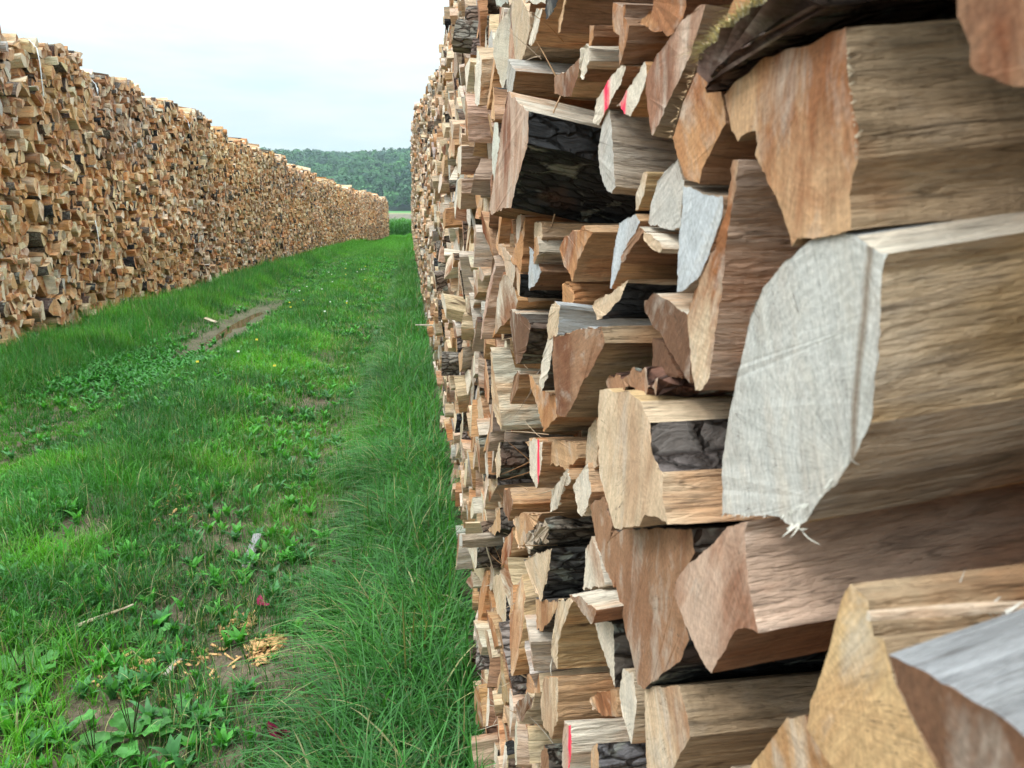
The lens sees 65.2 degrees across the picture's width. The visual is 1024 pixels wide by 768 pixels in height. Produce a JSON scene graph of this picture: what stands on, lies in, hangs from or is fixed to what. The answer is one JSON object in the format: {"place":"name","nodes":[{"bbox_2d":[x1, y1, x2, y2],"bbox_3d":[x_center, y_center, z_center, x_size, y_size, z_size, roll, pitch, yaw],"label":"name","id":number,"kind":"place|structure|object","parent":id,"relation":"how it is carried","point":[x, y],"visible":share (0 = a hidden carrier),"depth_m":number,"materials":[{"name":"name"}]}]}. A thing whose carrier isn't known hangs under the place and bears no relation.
{"place":"outdoors","nodes":[
{"label":"outdoors","id":0,"kind":"place"},
{"bbox_2d":[0,0,448,153],"label":"sky","id":1,"kind":"structure","parent":0,"point":[349,76],"materials":[{"name":"white"}]},
{"bbox_2d":[0,232,495,767],"bbox_3d":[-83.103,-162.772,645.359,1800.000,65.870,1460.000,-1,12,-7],"label":"ground","id":2,"kind":"structure","parent":0,"point":[218,661],"depth_m":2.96,"materials":[{"name":"green plant"}]},
{"bbox_2d":[1,636,59,694],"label":"plantain plant","id":3,"kind":"object","parent":2,"relation":"on","point":[45,667],"visible":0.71,"depth_m":2.42,"materials":[{"name":"green plant"}]},
{"bbox_2d":[58,709,139,767],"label":"plantain plant","id":4,"kind":"object","parent":2,"relation":"on","point":[103,736],"visible":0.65,"depth_m":2.13,"materials":[{"name":"green plant"}]},
{"bbox_2d":[78,684,171,759],"bbox_3d":[-1.052,0.907,2.207,0.176,0.165,0.214,3,12,17],"label":"plantain plant","id":5,"kind":"object","parent":2,"relation":"on","point":[125,719],"visible":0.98,"depth_m":2.23,"materials":[{"name":"green plant"}]},
{"bbox_2d":[0,266,365,413],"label":"clover","id":6,"kind":"object","parent":2,"relation":"on","point":[139,366],"depth_m":7.60,"materials":[{"name":"green plant"}]},
{"bbox_2d":[0,256,439,767],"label":"weeds","id":7,"kind":"object","parent":2,"relation":"on","point":[173,746],"visible":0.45,"depth_m":3.35,"materials":[{"name":"green plant"}]},
{"bbox_2d":[0,7,563,743],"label":"wood splinters","id":8,"kind":"object","parent":2,"relation":"on","point":[472,351],"visible":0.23,"depth_m":1.24,"materials":[{"name":"brown wood"}]},
{"bbox_2d":[0,0,750,767],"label":"stacked firewood","id":9,"kind":"object","parent":2,"relation":"on","point":[58,260],"visible":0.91,"depth_m":9.89,"materials":[{"name":"brown wood"}]},
{"bbox_2d":[481,255,505,338],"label":"split log","id":10,"kind":"object","parent":9,"relation":"on","point":[489,313],"visible":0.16,"depth_m":1.58,"materials":[{"name":"brown wood"}]},
{"bbox_2d":[503,486,553,520],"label":"split log","id":11,"kind":"object","parent":9,"relation":"on","point":[517,500],"visible":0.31,"depth_m":1.41,"materials":[{"name":"brown wood"}]},
{"bbox_2d":[491,87,595,122],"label":"split log","id":12,"kind":"object","parent":9,"relation":"on","point":[498,103],"visible":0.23,"depth_m":1.37,"materials":[{"name":"brown wood"}]},
{"bbox_2d":[493,9,510,87],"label":"split log","id":13,"kind":"object","parent":12,"relation":"on","point":[501,47],"visible":0.06,"depth_m":1.42,"materials":[{"name":"brown wood"}]},
{"bbox_2d":[540,743,562,767],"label":"split log","id":14,"kind":"object","parent":9,"relation":"on","point":[551,756],"visible":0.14,"depth_m":1.09,"materials":[{"name":"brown wood"}]},
{"bbox_2d":[541,672,619,738],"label":"split log","id":15,"kind":"object","parent":14,"relation":"on","point":[565,698],"visible":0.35,"depth_m":0.98,"materials":[{"name":"brown wood"}]},
{"bbox_2d":[551,597,607,668],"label":"split log","id":16,"kind":"object","parent":15,"relation":"on","point":[575,642],"visible":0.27,"depth_m":0.99,"materials":[{"name":"brown wood"}]},
{"bbox_2d":[554,57,606,97],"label":"split log","id":17,"kind":"object","parent":9,"relation":"on","point":[569,82],"visible":0.16,"depth_m":0.81,"materials":[{"name":"brown wood"}]},
{"bbox_2d":[573,462,604,516],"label":"split log","id":18,"kind":"object","parent":9,"relation":"on","point":[588,487],"visible":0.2,"depth_m":0.80,"materials":[{"name":"brown wood"}]},
{"bbox_2d":[560,225,618,281],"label":"split log","id":19,"kind":"object","parent":9,"relation":"on","point":[586,251],"visible":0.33,"depth_m":0.81,"materials":[{"name":"brown wood"}]},
{"bbox_2d":[583,536,612,589],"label":"split log","id":20,"kind":"object","parent":9,"relation":"on","point":[596,575],"visible":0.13,"depth_m":0.80,"materials":[{"name":"brown wood"}]},
{"bbox_2d":[579,44,620,81],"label":"split log","id":21,"kind":"object","parent":9,"relation":"on","point":[599,64],"visible":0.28,"depth_m":0.73,"materials":[{"name":"brown wood"}]},
{"bbox_2d":[558,0,652,33],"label":"split log","id":22,"kind":"object","parent":9,"relation":"on","point":[578,16],"visible":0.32,"depth_m":0.76,"materials":[{"name":"brown wood"}]},
{"bbox_2d":[590,688,622,716],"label":"split log","id":23,"kind":"object","parent":9,"relation":"on","point":[606,703],"visible":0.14,"depth_m":0.76,"materials":[{"name":"brown wood"}]},
{"bbox_2d":[552,325,662,416],"bbox_3d":[0.504,-0.021,0.810,0.901,0.120,0.239,-1,12,-7],"label":"split log","id":24,"kind":"object","parent":9,"relation":"on","point":[587,362],"visible":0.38,"depth_m":0.70,"materials":[{"name":"brown wood"}]},
{"bbox_2d":[593,279,693,319],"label":"split log","id":25,"kind":"object","parent":24,"relation":"on","point":[628,298],"visible":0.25,"depth_m":0.65,"materials":[{"name":"brown wood"}]},
{"bbox_2d":[610,214,677,288],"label":"split log","id":26,"kind":"object","parent":25,"relation":"on","point":[621,271],"visible":0.19,"depth_m":0.66,"materials":[{"name":"brown wood"}]},
{"bbox_2d":[595,619,633,687],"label":"split log","id":27,"kind":"object","parent":9,"relation":"on","point":[614,642],"visible":0.1,"depth_m":0.70,"materials":[{"name":"brown wood"}]},
{"bbox_2d":[570,587,623,623],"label":"split log","id":28,"kind":"object","parent":27,"relation":"on","point":[600,605],"visible":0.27,"depth_m":0.69,"materials":[{"name":"brown wood"}]},
{"bbox_2d":[593,65,641,125],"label":"split log","id":29,"kind":"object","parent":9,"relation":"on","point":[617,85],"visible":0.16,"depth_m":0.66,"materials":[{"name":"brown wood"}]},
{"bbox_2d":[612,2,668,65],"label":"split log","id":30,"kind":"object","parent":29,"relation":"on","point":[640,44],"visible":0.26,"depth_m":0.61,"materials":[{"name":"brown wood"}]},
{"bbox_2d":[591,741,646,767],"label":"split log","id":31,"kind":"object","parent":9,"relation":"on","point":[626,754],"visible":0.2,"depth_m":0.79,"materials":[{"name":"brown wood"}]},
{"bbox_2d":[619,668,645,743],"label":"split log","id":32,"kind":"object","parent":9,"relation":"on","point":[632,694],"visible":0.09,"depth_m":0.66,"materials":[{"name":"brown wood"}]},
{"bbox_2d":[617,61,652,116],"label":"split log","id":33,"kind":"object","parent":9,"relation":"on","point":[633,103],"visible":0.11,"depth_m":0.60,"materials":[{"name":"brown wood"}]},
{"bbox_2d":[598,109,677,195],"bbox_3d":[0.528,-0.170,0.753,0.901,0.166,0.068,-1,12,-7],"label":"split log","id":34,"kind":"object","parent":9,"relation":"on","point":[631,150],"visible":0.27,"depth_m":0.67,"materials":[{"name":"brown wood"}]},
{"bbox_2d":[590,496,699,586],"bbox_3d":[0.531,0.127,0.808,0.901,0.070,0.104,-1,12,-7],"label":"split log","id":35,"kind":"object","parent":9,"relation":"on","point":[604,529],"visible":0.12,"depth_m":0.75,"materials":[{"name":"brown wood"}]},
{"bbox_2d":[621,227,679,265],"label":"split log","id":36,"kind":"object","parent":9,"relation":"on","point":[638,250],"visible":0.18,"depth_m":0.62,"materials":[{"name":"brown wood"}]},
{"bbox_2d":[638,0,733,37],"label":"split log","id":37,"kind":"object","parent":9,"relation":"on","point":[666,17],"visible":0.18,"depth_m":0.52,"materials":[{"name":"brown wood"}]},
{"bbox_2d":[645,670,821,767],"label":"split log","id":38,"kind":"object","parent":9,"relation":"on","point":[725,723],"visible":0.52,"depth_m":0.54,"materials":[{"name":"brown wood"}]},
{"bbox_2d":[606,520,828,688],"bbox_3d":[0.544,0.132,0.664,0.901,0.188,0.221,-1,12,-7],"label":"split log","id":39,"kind":"object","parent":38,"relation":"on","point":[648,565],"visible":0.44,"depth_m":0.57,"materials":[{"name":"brown wood"}]},
{"bbox_2d":[597,388,776,528],"bbox_3d":[0.529,0.041,0.626,0.901,0.132,0.188,-1,12,-7],"label":"split log","id":40,"kind":"object","parent":39,"relation":"on","point":[660,457],"visible":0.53,"depth_m":0.52,"materials":[{"name":"brown wood"}]},
{"bbox_2d":[606,366,733,397],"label":"split log","id":41,"kind":"object","parent":40,"relation":"on","point":[654,380],"visible":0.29,"depth_m":0.55,"materials":[{"name":"brown wood"}]},
{"bbox_2d":[652,338,684,378],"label":"split log","id":42,"kind":"object","parent":41,"relation":"on","point":[663,356],"visible":0.09,"depth_m":0.55,"materials":[{"name":"brown wood"}]},
{"bbox_2d":[687,160,802,390],"bbox_3d":[0.559,-0.069,0.518,0.901,0.135,0.071,-1,12,-7],"label":"split log","id":43,"kind":"object","parent":9,"relation":"on","point":[752,252],"visible":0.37,"depth_m":0.44,"materials":[{"name":"brown wood"}]},
{"bbox_2d":[644,293,693,382],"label":"split log","id":44,"kind":"object","parent":43,"relation":"on","point":[667,313],"visible":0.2,"depth_m":0.53,"materials":[{"name":"brown wood"}]},
{"bbox_2d":[643,232,678,253],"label":"split log","id":45,"kind":"object","parent":44,"relation":"on","point":[664,242],"visible":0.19,"depth_m":0.55,"materials":[{"name":"brown wood"}]},
{"bbox_2d":[649,159,720,229],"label":"split log","id":46,"kind":"object","parent":45,"relation":"on","point":[666,207],"visible":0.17,"depth_m":0.54,"materials":[{"name":"grey wood"}]},
{"bbox_2d":[646,4,729,138],"bbox_3d":[0.549,-0.157,0.583,0.901,0.171,0.117,-1,12,-7],"label":"split log","id":47,"kind":"object","parent":46,"relation":"on","point":[666,79],"visible":0.16,"depth_m":0.52,"materials":[{"name":"brown wood"}]},
{"bbox_2d":[666,0,757,184],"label":"split log","id":48,"kind":"object","parent":47,"relation":"on","point":[709,147],"visible":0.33,"depth_m":0.47,"materials":[{"name":"brown wood"}]},
{"bbox_2d":[677,185,729,292],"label":"split log","id":49,"kind":"object","parent":44,"relation":"on","point":[704,209],"visible":0.23,"depth_m":0.49,"materials":[{"name":"grey wood"}]},
{"bbox_2d":[751,714,832,767],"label":"split log","id":50,"kind":"object","parent":9,"relation":"on","point":[792,743],"visible":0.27,"depth_m":0.37,"materials":[{"name":"brown wood"}]},
{"bbox_2d":[807,563,1023,767],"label":"split log","id":51,"kind":"object","parent":50,"relation":"on","point":[860,715],"visible":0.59,"depth_m":0.30,"materials":[{"name":"brown wood"}]},
{"bbox_2d":[866,570,1023,620],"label":"split log","id":52,"kind":"object","parent":51,"relation":"on","point":[976,608],"visible":0.84,"depth_m":0.27,"materials":[{"name":"brown wood"}]},
{"bbox_2d":[673,483,1023,672],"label":"split log","id":53,"kind":"object","parent":9,"relation":"on","point":[751,593],"visible":0.7,"depth_m":0.41,"materials":[{"name":"brown wood"}]},
{"bbox_2d":[721,211,1023,543],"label":"split log","id":54,"kind":"object","parent":53,"relation":"on","point":[883,368],"visible":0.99,"depth_m":0.32,"materials":[{"name":"brown wood"}]},
{"bbox_2d":[675,0,1023,246],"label":"split log","id":55,"kind":"object","parent":54,"relation":"on","point":[849,116],"visible":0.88,"depth_m":0.32,"materials":[{"name":"brown wood"}]},
{"bbox_2d":[957,0,1023,86],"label":"split log","id":56,"kind":"object","parent":55,"relation":"on","point":[994,31],"visible":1,"depth_m":0.20,"materials":[{"name":"brown wood"}]},
{"bbox_2d":[889,608,1023,767],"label":"split log","id":57,"kind":"object","parent":9,"relation":"on","point":[962,691],"visible":1,"depth_m":0.22,"materials":[{"name":"brown wood"}]},
{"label":"split log","id":58,"kind":"object","parent":9,"relation":"on","visible":0},
{"bbox_2d":[498,620,526,695],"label":"split log","id":59,"kind":"object","parent":58,"relation":"on","point":[518,684],"visible":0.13,"depth_m":1.35,"materials":[{"name":"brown wood"}]},
{"bbox_2d":[510,574,538,675],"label":"split log","id":60,"kind":"object","parent":59,"relation":"on","point":[525,601],"visible":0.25,"depth_m":1.28,"materials":[{"name":"brown wood"}]},
{"bbox_2d":[378,195,410,210],"bbox_3d":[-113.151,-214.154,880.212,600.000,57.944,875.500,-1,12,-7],"label":"hill","id":61,"kind":"structure","parent":0,"point":[402,208],"depth_m":470.14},
{"bbox_2d":[260,146,411,206],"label":"forest","id":62,"kind":"object","parent":61,"relation":"on","point":[387,174],"visible":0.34,"depth_m":549.51,"materials":[{"name":"green plant"}]},
{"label":"split log","id":63,"kind":"object","parent":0,"visible":0},
{"bbox_2d":[495,274,562,333],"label":"split log","id":64,"kind":"object","parent":63,"relation":"on","point":[509,298],"visible":0.17,"depth_m":1.35,"materials":[{"name":"brown wood"}]},
{"bbox_2d":[490,91,649,222],"bbox_3d":[0.436,-0.244,1.199,0.901,0.340,0.463,-1,12,-7],"label":"split log","id":65,"kind":"object","parent":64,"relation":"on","point":[547,165],"visible":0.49,"depth_m":1.00,"materials":[{"name":"brown wood"}]},
{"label":"split log","id":66,"kind":"object","parent":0,"visible":0},
{"bbox_2d":[526,673,541,724],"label":"split log","id":67,"kind":"object","parent":66,"relation":"on","point":[531,687],"visible":0.05,"depth_m":1.27,"materials":[{"name":"brown wood"}]},
{"bbox_2d":[525,614,586,670],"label":"split log","id":68,"kind":"object","parent":67,"relation":"on","point":[540,642],"visible":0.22,"depth_m":1.17,"materials":[{"name":"brown wood"}]},
{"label":"split log","id":69,"kind":"object","parent":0,"visible":0},
{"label":"split log","id":70,"kind":"object","parent":69,"relation":"on","visible":0},
{"bbox_2d":[490,347,542,429],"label":"split log","id":71,"kind":"object","parent":70,"relation":"on","point":[504,370],"visible":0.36,"depth_m":1.48,"materials":[{"name":"brown wood"}]},
{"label":"split log","id":72,"kind":"object","parent":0,"visible":0},
{"bbox_2d":[516,692,542,724],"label":"split log","id":73,"kind":"object","parent":72,"relation":"on","point":[528,707],"visible":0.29,"depth_m":1.17,"materials":[{"name":"brown wood"}]},
{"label":"split log","id":74,"kind":"object","parent":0,"visible":0},
{"bbox_2d":[507,59,596,100],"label":"split log","id":75,"kind":"object","parent":74,"relation":"on","point":[530,77],"visible":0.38,"depth_m":1.15,"materials":[{"name":"brown wood"}]},
{"bbox_2d":[512,0,579,63],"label":"split log","id":76,"kind":"object","parent":75,"relation":"on","point":[522,21],"visible":0.16,"depth_m":1.17,"materials":[{"name":"brown wood"}]},
{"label":"split log","id":77,"kind":"object","parent":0,"visible":0},
{"bbox_2d":[515,265,562,298],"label":"split log","id":78,"kind":"object","parent":77,"relation":"on","point":[522,284],"visible":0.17,"depth_m":1.21,"materials":[{"name":"brown wood"}]},
{"bbox_2d":[511,217,561,271],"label":"split log","id":79,"kind":"object","parent":78,"relation":"on","point":[520,259],"visible":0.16,"depth_m":1.17,"materials":[{"name":"brown wood"}]},
{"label":"split log","id":80,"kind":"object","parent":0,"visible":0},
{"bbox_2d":[511,428,580,434],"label":"split log","id":81,"kind":"object","parent":80,"relation":"on","point":[538,430],"visible":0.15,"depth_m":1.68,"materials":[{"name":"brown wood"}]},
{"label":"split log","id":82,"kind":"object","parent":81,"relation":"on","visible":0},
{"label":"split log","id":83,"kind":"object","parent":82,"relation":"on","visible":0},
{"bbox_2d":[489,170,498,228],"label":"split log","id":84,"kind":"object","parent":83,"relation":"on","point":[493,221],"visible":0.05,"depth_m":1.55,"materials":[{"name":"brown wood"}]},
{"bbox_2d":[488,113,494,140],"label":"split log","id":85,"kind":"object","parent":84,"relation":"on","point":[491,124],"visible":0.04,"depth_m":1.54,"materials":[{"name":"brown wood"}]},
{"bbox_2d":[465,94,491,142],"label":"split log","id":86,"kind":"object","parent":85,"relation":"on","point":[477,124],"visible":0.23,"depth_m":1.66,"materials":[{"name":"brown wood"}]},
{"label":"split log","id":87,"kind":"object","parent":85,"relation":"on","visible":0},
{"bbox_2d":[474,48,493,105],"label":"split log","id":88,"kind":"object","parent":87,"relation":"on","point":[483,69],"visible":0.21,"depth_m":1.57,"materials":[{"name":"brown wood"}]},
{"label":"split log","id":89,"kind":"object","parent":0,"visible":0},
{"bbox_2d":[529,8,588,48],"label":"split log","id":90,"kind":"object","parent":89,"relation":"on","point":[542,34],"visible":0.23,"depth_m":0.99,"materials":[{"name":"brown wood"}]},
{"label":"split log","id":91,"kind":"object","parent":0,"visible":0},
{"bbox_2d":[547,301,651,338],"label":"split log","id":92,"kind":"object","parent":91,"relation":"on","point":[565,317],"visible":0.22,"depth_m":0.83,"materials":[{"name":"brown wood"}]},
{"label":"split log","id":93,"kind":"object","parent":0,"visible":0},
{"bbox_2d":[510,371,540,404],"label":"split log","id":94,"kind":"object","parent":93,"relation":"on","point":[521,388],"visible":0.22,"depth_m":1.31,"materials":[{"name":"brown wood"}]},
{"bbox_2d":[510,309,549,363],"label":"split log","id":95,"kind":"object","parent":94,"relation":"on","point":[529,333],"visible":0.2,"depth_m":1.17,"materials":[{"name":"brown wood"}]},
{"bbox_2d":[526,437,586,469],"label":"split log","id":96,"kind":"object","parent":93,"relation":"on","point":[568,452],"visible":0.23,"depth_m":0.96,"materials":[{"name":"brown wood"}]},
{"bbox_2d":[529,437,565,487],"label":"split log","id":97,"kind":"object","parent":96,"relation":"on","point":[544,473],"visible":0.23,"depth_m":1.09,"materials":[{"name":"brown wood"}]},
{"bbox_2d":[529,374,595,431],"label":"split log","id":98,"kind":"object","parent":96,"relation":"on","point":[551,420],"visible":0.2,"depth_m":0.99,"materials":[{"name":"brown wood"}]},
{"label":"split log","id":99,"kind":"object","parent":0,"visible":0},
{"bbox_2d":[513,512,586,549],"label":"split log","id":100,"kind":"object","parent":99,"relation":"on","point":[524,523],"visible":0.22,"depth_m":1.24,"materials":[{"name":"brown wood"}]},
{"bbox_2d":[525,516,594,553],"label":"split log","id":101,"kind":"object","parent":100,"relation":"on","point":[560,531],"visible":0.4,"depth_m":1.01,"materials":[{"name":"brown wood"}]},
{"bbox_2d":[550,468,582,512],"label":"split log","id":102,"kind":"object","parent":101,"relation":"on","point":[563,499],"visible":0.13,"depth_m":0.94,"materials":[{"name":"brown wood"}]},
{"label":"split log","id":103,"kind":"object","parent":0,"visible":0},
{"bbox_2d":[536,597,569,631],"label":"split log","id":104,"kind":"object","parent":103,"relation":"on","point":[546,609],"visible":0.18,"depth_m":1.09,"materials":[{"name":"brown wood"}]},
{"bbox_2d":[523,545,597,600],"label":"split log","id":105,"kind":"object","parent":104,"relation":"on","point":[555,572],"visible":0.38,"depth_m":1.04,"materials":[{"name":"brown wood"}]},
{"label":"split log","id":106,"kind":"object","parent":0,"visible":0},
{"bbox_2d":[562,717,629,767],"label":"split log","id":107,"kind":"object","parent":106,"relation":"on","point":[581,738],"visible":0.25,"depth_m":0.92,"materials":[{"name":"brown wood"}]},
{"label":"split log","id":108,"kind":"object","parent":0,"visible":0},
{"bbox_2d":[495,441,531,479],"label":"split log","id":109,"kind":"object","parent":108,"relation":"on","point":[509,457],"visible":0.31,"depth_m":1.58,"materials":[{"name":"brown wood"}]},
{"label":"split log","id":110,"kind":"object","parent":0,"visible":0},
{"bbox_2d":[562,281,613,304],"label":"split log","id":111,"kind":"object","parent":110,"relation":"on","point":[580,293],"visible":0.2,"depth_m":0.89,"materials":[{"name":"brown wood"}]},
{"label":"split log","id":112,"kind":"object","parent":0,"visible":0},
{"bbox_2d":[528,246,610,290],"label":"split log","id":113,"kind":"object","parent":112,"relation":"on","point":[549,276],"visible":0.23,"depth_m":1.10,"materials":[{"name":"brown wood"}]},
{"bbox_2d":[534,221,618,239],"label":"split log","id":114,"kind":"object","parent":113,"relation":"on","point":[543,230],"visible":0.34,"depth_m":1.04,"materials":[{"name":"brown wood"}]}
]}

